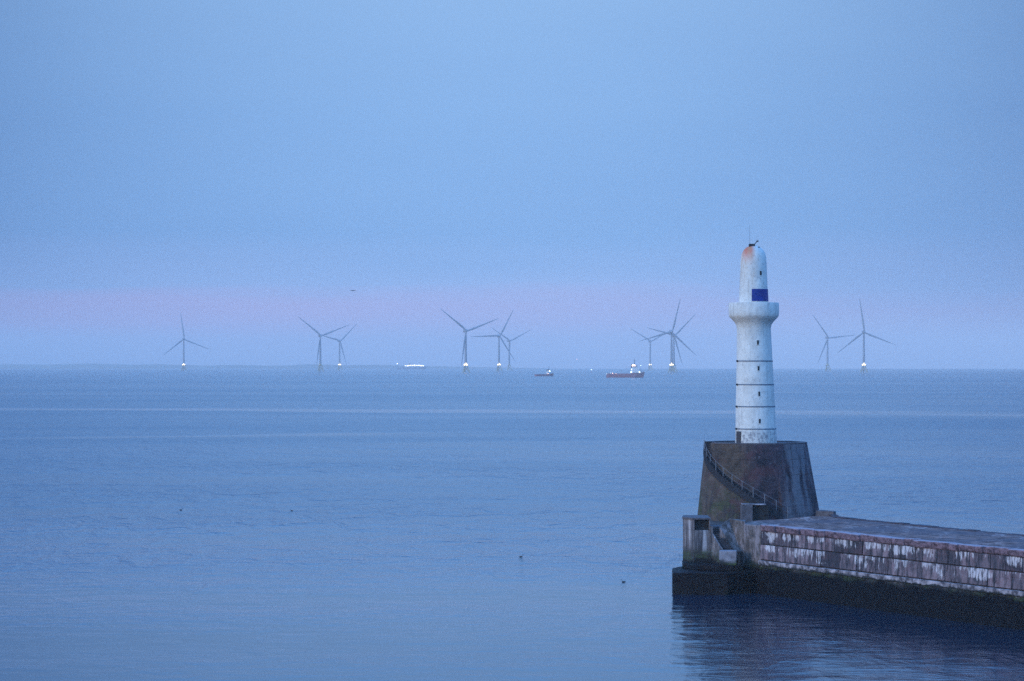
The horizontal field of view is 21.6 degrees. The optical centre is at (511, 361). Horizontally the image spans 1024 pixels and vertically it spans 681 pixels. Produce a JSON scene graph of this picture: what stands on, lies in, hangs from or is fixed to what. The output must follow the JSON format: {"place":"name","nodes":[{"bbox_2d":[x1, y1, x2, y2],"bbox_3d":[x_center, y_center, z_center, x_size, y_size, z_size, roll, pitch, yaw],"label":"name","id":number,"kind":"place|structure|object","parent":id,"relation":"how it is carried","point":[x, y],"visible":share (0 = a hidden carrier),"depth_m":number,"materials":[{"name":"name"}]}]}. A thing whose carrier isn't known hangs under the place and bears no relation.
{"place":"outdoors","nodes":[
{"label":"outdoors","id":0,"kind":"place"},
{"bbox_2d":[0,363,546,368],"bbox_3d":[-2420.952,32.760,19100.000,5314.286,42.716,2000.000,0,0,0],"label":"hills","id":1,"kind":"structure","parent":0,"point":[101,366],"depth_m":18258.04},
{"bbox_2d":[0,369,1023,680],"bbox_3d":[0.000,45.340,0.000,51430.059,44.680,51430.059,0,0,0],"label":"sea","id":2,"kind":"structure","parent":0,"point":[428,507],"depth_m":399.92,"materials":[{"name":"blue liquid"}]},
{"bbox_2d":[164,312,207,370],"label":"wind turbine","id":3,"kind":"object","parent":2,"relation":"in","point":[183,364],"visible":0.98,"depth_m":8196.63,"materials":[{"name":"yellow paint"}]},
{"bbox_2d":[299,317,347,371],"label":"wind turbine","id":4,"kind":"object","parent":2,"relation":"in","point":[319,345],"visible":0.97,"depth_m":7245.36,"materials":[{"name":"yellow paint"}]},
{"bbox_2d":[324,325,355,369],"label":"wind turbine","id":5,"kind":"object","parent":2,"relation":"in","point":[339,341],"visible":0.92,"depth_m":8847.16,"materials":[{"name":"beige metal"}]},
{"bbox_2d":[397,362,426,368],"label":"passenger ship","id":6,"kind":"object","parent":2,"relation":"on","point":[415,366],"visible":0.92,"depth_m":11491.34,"materials":[{"name":"beige metal"}]},
{"bbox_2d":[440,308,498,372],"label":"wind turbine","id":7,"kind":"object","parent":2,"relation":"in","point":[465,344],"visible":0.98,"depth_m":6195.93,"materials":[{"name":"beige metal"}]},
{"bbox_2d":[472,309,514,371],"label":"wind turbine","id":8,"kind":"object","parent":2,"relation":"in","point":[499,338],"visible":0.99,"depth_m":7296.88,"materials":[{"name":"beige metal"}]},
{"bbox_2d":[491,327,529,369],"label":"wind turbine","id":9,"kind":"object","parent":2,"relation":"in","point":[508,340],"visible":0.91,"depth_m":8846.61,"materials":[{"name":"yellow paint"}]},
{"bbox_2d":[535,369,553,375],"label":"supply ship","id":10,"kind":"object","parent":2,"relation":"on","point":[549,372],"visible":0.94,"depth_m":4550.16,"materials":[{"name":"white metal"}]},
{"bbox_2d":[606,359,644,377],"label":"supply ship","id":11,"kind":"object","parent":2,"relation":"on","point":[635,372],"visible":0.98,"depth_m":4143.94,"materials":[{"name":"metal"}]},
{"bbox_2d":[633,330,668,369],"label":"wind turbine","id":12,"kind":"object","parent":2,"relation":"in","point":[650,341],"visible":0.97,"depth_m":8991.79,"materials":[{"name":"beige metal"}]},
{"bbox_2d":[641,301,695,372],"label":"wind turbine","id":13,"kind":"object","parent":2,"relation":"in","point":[671,350],"visible":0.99,"depth_m":6393.71,"materials":[{"name":"beige metal"}]},
{"bbox_2d":[646,315,694,371],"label":"wind turbine","id":14,"kind":"object","parent":2,"relation":"in","point":[674,339],"visible":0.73,"depth_m":7196.16,"materials":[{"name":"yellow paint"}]},
{"bbox_2d":[814,317,852,370],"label":"wind turbine","id":15,"kind":"object","parent":2,"relation":"in","point":[827,337],"visible":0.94,"depth_m":7796.17,"materials":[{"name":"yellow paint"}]},
{"bbox_2d":[672,510,1023,629],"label":"breakwater","id":16,"kind":"object","parent":2,"relation":"in","point":[973,576],"visible":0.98,"depth_m":253.51,"materials":[{"name":"stone"}]},
{"bbox_2d":[697,240,818,521],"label":"lighthouse","id":17,"kind":"object","parent":16,"relation":"on","point":[755,470],"visible":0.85,"depth_m":287.37,"materials":[{"name":"stone"}]},
{"bbox_2d":[736,431,740,442],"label":"door","id":18,"kind":"structure","parent":17,"relation":"in","point":[738,433],"depth_m":288.94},
{"bbox_2d":[839,298,894,372],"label":"wind turbine","id":19,"kind":"object","parent":2,"relation":"in","point":[855,338],"visible":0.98,"depth_m":6441.89,"materials":[{"name":"beige metal"}]},
{"bbox_2d":[0,0,1023,368],"label":"sky","id":20,"kind":"structure","parent":0,"point":[587,170],"materials":[{"name":"blue"}]}
]}

